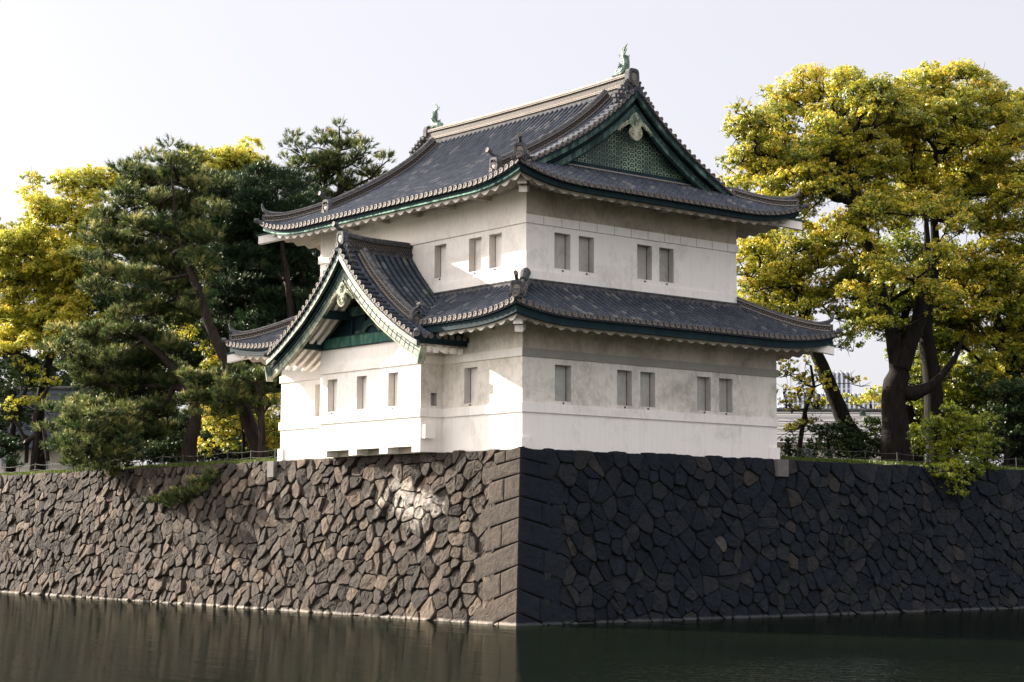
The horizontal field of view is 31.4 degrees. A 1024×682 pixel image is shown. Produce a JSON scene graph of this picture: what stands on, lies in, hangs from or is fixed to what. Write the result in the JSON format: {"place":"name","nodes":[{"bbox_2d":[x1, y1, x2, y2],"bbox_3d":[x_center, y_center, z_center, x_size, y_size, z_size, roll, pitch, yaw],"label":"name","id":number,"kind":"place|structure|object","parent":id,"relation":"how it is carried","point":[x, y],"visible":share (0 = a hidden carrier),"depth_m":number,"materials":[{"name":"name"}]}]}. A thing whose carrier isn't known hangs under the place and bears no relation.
{"place":"outdoors","nodes":[
{"label":"outdoors","id":0,"kind":"place"},
{"bbox_2d":[0,457,276,475],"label":"grass","id":1,"kind":"structure","parent":0,"point":[238,461],"depth_m":99.18,"materials":[{"name":"green plant"}]},
{"bbox_2d":[0,592,1023,681],"bbox_3d":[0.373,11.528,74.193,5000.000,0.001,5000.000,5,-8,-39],"label":"moat water","id":2,"kind":"structure","parent":0,"point":[46,638],"depth_m":58.31,"materials":[{"name":"green liquid"}]},
{"bbox_2d":[0,446,524,625],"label":"stone wall","id":3,"kind":"structure","parent":2,"relation":"in","point":[428,536],"depth_m":86.52,"materials":[{"name":"brown"}]},
{"bbox_2d":[140,463,226,519],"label":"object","id":4,"kind":"object","parent":3,"relation":"on","point":[194,485],"visible":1,"depth_m":93.99,"materials":[{"name":"green plant"}]},
{"bbox_2d":[514,446,1023,625],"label":"stone wall","id":5,"kind":"structure","parent":2,"relation":"in","point":[612,537],"depth_m":81.91,"materials":[{"name":"black stone"}]},
{"bbox_2d":[0,0,1023,465],"label":"sky","id":6,"kind":"structure","parent":0,"point":[82,82],"materials":[{"name":"white"}]},
{"bbox_2d":[780,455,1023,469],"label":"grass","id":7,"kind":"structure","parent":0,"point":[859,461],"depth_m":89.66,"materials":[{"name":"green plant"}]},
{"bbox_3d":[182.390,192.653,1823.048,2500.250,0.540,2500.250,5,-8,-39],"label":"ground","id":8,"kind":"structure","parent":0,"visible":0},
{"bbox_2d":[0,386,54,470],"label":"tree","id":9,"kind":"object","parent":8,"relation":"on","point":[8,445],"visible":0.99,"depth_m":121.68,"materials":[{"name":"brown plant"}]},
{"bbox_2d":[0,332,62,472],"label":"broadleaf tree","id":10,"kind":"object","parent":8,"relation":"on","point":[13,348],"visible":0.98,"depth_m":122.34,"materials":[{"name":"yellow plant"}]},
{"bbox_2d":[0,353,73,471],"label":"broadleaf tree","id":11,"kind":"object","parent":8,"relation":"on","point":[5,392],"visible":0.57,"depth_m":123.92,"materials":[{"name":"green plant"}]},
{"bbox_2d":[0,386,95,472],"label":"old house","id":12,"kind":"structure","parent":8,"relation":"on","point":[54,396],"depth_m":132.16,"materials":[{"name":"grey"}]},
{"bbox_2d":[1,456,5,468],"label":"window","id":13,"kind":"structure","parent":12,"relation":"in","point":[2,462],"depth_m":131.80,"materials":[{"name":"glass"}]},
{"bbox_2d":[0,351,110,386],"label":"broadleaf tree","id":14,"kind":"object","parent":8,"relation":"on","point":[6,362],"visible":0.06,"depth_m":148.21,"materials":[{"name":"green plant"}]},
{"bbox_2d":[0,163,123,470],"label":"broadleaf tree","id":15,"kind":"object","parent":8,"relation":"on","point":[47,270],"visible":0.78,"depth_m":123.43,"materials":[{"name":"yellow plant"}]},
{"bbox_2d":[67,380,114,429],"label":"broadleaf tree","id":16,"kind":"object","parent":8,"relation":"on","point":[74,386],"visible":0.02,"depth_m":117.01,"materials":[{"name":"green plant"}]},
{"bbox_2d":[31,317,201,482],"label":"pine tree","id":17,"kind":"object","parent":8,"relation":"on","point":[100,423],"visible":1,"depth_m":100.59,"materials":[{"name":"green plant"}]},
{"bbox_2d":[0,448,275,473],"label":"wire fence","id":18,"kind":"object","parent":8,"relation":"on","point":[227,458],"visible":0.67,"depth_m":97.75,"materials":[{"name":"grey metal"}]},
{"bbox_2d":[66,134,269,458],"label":"pine tree","id":19,"kind":"object","parent":8,"relation":"on","point":[177,258],"visible":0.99,"depth_m":99.18,"materials":[{"name":"green plant"}]},
{"bbox_2d":[75,214,319,466],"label":"tree","id":20,"kind":"object","parent":8,"relation":"on","point":[172,450],"visible":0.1,"depth_m":117.43,"materials":[{"name":"green plant"}]},
{"bbox_2d":[167,321,280,459],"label":"broadleaf tree","id":21,"kind":"object","parent":8,"relation":"on","point":[227,431],"visible":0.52,"depth_m":108.41,"materials":[{"name":"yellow plant"}]},
{"bbox_2d":[173,360,280,458],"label":"pine tree","id":22,"kind":"object","parent":8,"relation":"on","point":[214,380],"visible":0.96,"depth_m":95.36,"materials":[{"name":"green plant"}]},
{"bbox_2d":[180,135,278,458],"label":"broadleaf tree","id":23,"kind":"object","parent":8,"relation":"on","point":[230,159],"visible":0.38,"depth_m":116.58,"materials":[{"name":"yellow plant"}]},
{"bbox_2d":[190,159,324,348],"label":"pine tree","id":24,"kind":"object","parent":8,"relation":"on","point":[254,290],"visible":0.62,"depth_m":103.73,"materials":[{"name":"green plant"}]},
{"bbox_2d":[238,325,281,394],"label":"broadleaf tree","id":25,"kind":"object","parent":8,"relation":"on","point":[261,364],"visible":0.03,"depth_m":100.94,"materials":[{"name":"green plant"}]},
{"bbox_2d":[276,116,397,202],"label":"pine tree","id":26,"kind":"object","parent":8,"relation":"on","point":[327,162],"visible":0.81,"depth_m":111.43,"materials":[{"name":"green plant"}]},
{"bbox_2d":[221,68,841,460],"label":"castle tower","id":27,"kind":"structure","parent":8,"relation":"on","point":[557,271],"depth_m":81.00,"materials":[{"name":"paint"}]},
{"bbox_2d":[315,384,319,416],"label":"window","id":28,"kind":"structure","parent":27,"relation":"in","point":[317,387],"depth_m":87.46,"materials":[{"name":"paint"}]},
{"bbox_2d":[327,379,336,413],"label":"window","id":29,"kind":"structure","parent":27,"relation":"in","point":[332,384],"depth_m":84.42,"materials":[{"name":"paint"}]},
{"bbox_2d":[356,375,366,411],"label":"window","id":30,"kind":"structure","parent":27,"relation":"in","point":[361,380],"depth_m":82.58,"materials":[{"name":"paint"}]},
{"bbox_2d":[388,372,397,408],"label":"window","id":31,"kind":"structure","parent":27,"relation":"in","point":[392,377],"depth_m":80.69,"materials":[{"name":"paint"}]},
{"bbox_2d":[429,103,443,128],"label":"roof fish","id":32,"kind":"object","parent":27,"relation":"on","point":[435,122],"visible":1,"depth_m":93.89},
{"bbox_2d":[434,244,445,279],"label":"window","id":33,"kind":"structure","parent":27,"relation":"in","point":[440,250],"depth_m":82.40,"materials":[{"name":"paint"}]},
{"bbox_2d":[464,367,476,405],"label":"window","id":34,"kind":"structure","parent":27,"relation":"in","point":[470,374],"depth_m":78.36,"materials":[{"name":"paint"}]},
{"bbox_2d":[469,236,481,273],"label":"window","id":35,"kind":"structure","parent":27,"relation":"in","point":[475,246],"depth_m":80.43,"materials":[{"name":"paint"}]},
{"bbox_2d":[489,232,501,269],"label":"window","id":36,"kind":"structure","parent":27,"relation":"in","point":[495,242],"depth_m":79.32,"materials":[{"name":"paint"}]},
{"bbox_2d":[554,232,569,271],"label":"window","id":37,"kind":"structure","parent":27,"relation":"in","point":[561,242],"depth_m":78.93,"materials":[{"name":"grey"}]},
{"bbox_2d":[555,365,570,403],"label":"window","id":38,"kind":"structure","parent":27,"relation":"in","point":[562,373],"depth_m":77.03,"materials":[{"name":"grey"}]},
{"bbox_2d":[579,236,593,274],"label":"window","id":39,"kind":"structure","parent":27,"relation":"in","point":[586,246],"depth_m":79.81,"materials":[{"name":"grey"}]},
{"bbox_2d":[612,43,629,77],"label":"roof fish","id":40,"kind":"object","parent":27,"relation":"on","point":[624,65],"visible":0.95,"depth_m":82.73},
{"bbox_2d":[617,370,631,407],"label":"window","id":41,"kind":"structure","parent":27,"relation":"in","point":[624,379],"depth_m":79.22,"materials":[{"name":"grey"}]},
{"bbox_2d":[637,244,651,281],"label":"window","id":42,"kind":"structure","parent":27,"relation":"in","point":[644,253],"depth_m":81.98,"materials":[{"name":"grey"}]},
{"bbox_2d":[640,372,654,409],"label":"window","id":43,"kind":"structure","parent":27,"relation":"in","point":[647,379],"depth_m":80.10,"materials":[{"name":"grey"}]},
{"bbox_2d":[659,247,673,284],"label":"window","id":44,"kind":"structure","parent":27,"relation":"in","point":[666,256],"depth_m":82.82,"materials":[{"name":"grey"}]},
{"bbox_2d":[697,376,710,412],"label":"window","id":45,"kind":"structure","parent":27,"relation":"in","point":[703,383],"depth_m":82.26,"materials":[{"name":"grey"}]},
{"bbox_2d":[719,378,732,414],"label":"window","id":46,"kind":"structure","parent":27,"relation":"in","point":[725,386],"depth_m":83.15,"materials":[{"name":"grey"}]},
{"bbox_2d":[777,434,816,457],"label":"bush","id":47,"kind":"object","parent":8,"relation":"on","point":[787,450],"visible":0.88,"depth_m":97.46,"materials":[{"name":"green plant"}]},
{"bbox_2d":[736,212,901,459],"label":"camphor tree","id":48,"kind":"object","parent":8,"relation":"on","point":[782,271],"visible":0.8,"depth_m":99.55,"materials":[{"name":"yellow plant"}]},
{"bbox_2d":[776,355,870,455],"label":"camphor tree","id":49,"kind":"object","parent":8,"relation":"on","point":[804,420],"visible":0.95,"depth_m":98.98,"materials":[{"name":"green plant"}]},
{"bbox_2d":[777,408,881,460],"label":"house","id":50,"kind":"structure","parent":8,"relation":"on","point":[783,414],"depth_m":122.53,"materials":[{"name":"grey"}]},
{"bbox_2d":[801,448,815,456],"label":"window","id":51,"kind":"structure","parent":50,"relation":"in","point":[805,451],"depth_m":119.72,"materials":[{"name":"glass"}]},
{"bbox_2d":[777,393,881,408],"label":"office building","id":52,"kind":"structure","parent":8,"relation":"on","point":[865,405],"depth_m":379.71,"materials":[{"name":"white glass"}]},
{"bbox_2d":[817,372,851,393],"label":"office building","id":53,"kind":"structure","parent":8,"relation":"on","point":[844,388],"depth_m":386.38,"materials":[{"name":"white glass"}]},
{"bbox_2d":[794,407,881,459],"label":"bush","id":54,"kind":"object","parent":8,"relation":"on","point":[836,440],"visible":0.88,"depth_m":99.79,"materials":[{"name":"green plant"}]},
{"bbox_2d":[714,62,979,461],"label":"camphor tree","id":55,"kind":"object","parent":8,"relation":"on","point":[823,155],"visible":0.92,"depth_m":96.04,"materials":[{"name":"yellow plant"}]},
{"bbox_2d":[818,384,881,408],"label":"tree","id":56,"kind":"object","parent":8,"relation":"on","point":[869,396],"visible":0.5,"depth_m":149.55,"materials":[{"name":"yellow plant"}]},
{"bbox_2d":[827,216,978,462],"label":"camphor tree","id":57,"kind":"object","parent":8,"relation":"on","point":[903,306],"visible":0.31,"depth_m":101.84,"materials":[{"name":"green plant"}]},
{"bbox_2d":[797,447,1022,467],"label":"wire fence","id":58,"kind":"object","parent":8,"relation":"on","point":[897,453],"visible":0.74,"depth_m":90.40,"materials":[{"name":"grey metal"}]},
{"bbox_2d":[869,360,1004,464],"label":"bush","id":59,"kind":"object","parent":8,"relation":"on","point":[960,399],"visible":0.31,"depth_m":103.42,"materials":[{"name":"green plant"}]},
{"bbox_2d":[885,57,1023,463],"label":"camphor tree","id":60,"kind":"object","parent":8,"relation":"on","point":[982,170],"visible":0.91,"depth_m":100.18,"materials":[{"name":"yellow plant"}]},
{"bbox_2d":[906,399,1007,501],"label":"bush","id":61,"kind":"object","parent":8,"relation":"on","point":[956,423],"visible":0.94,"depth_m":93.89,"materials":[{"name":"green plant"}]},
{"bbox_2d":[912,351,1003,461],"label":"broadleaf tree","id":62,"kind":"object","parent":8,"relation":"on","point":[917,361],"visible":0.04,"depth_m":121.29,"materials":[{"name":"green plant"}]},
{"bbox_2d":[912,210,1023,466],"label":"camphor tree","id":63,"kind":"object","parent":8,"relation":"on","point":[991,284],"visible":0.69,"depth_m":101.87,"materials":[{"name":"green plant"}]},
{"bbox_2d":[964,366,1023,466],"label":"bush","id":64,"kind":"object","parent":8,"relation":"on","point":[1013,390],"visible":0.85,"depth_m":99.79,"materials":[{"name":"green plant"}]}
]}

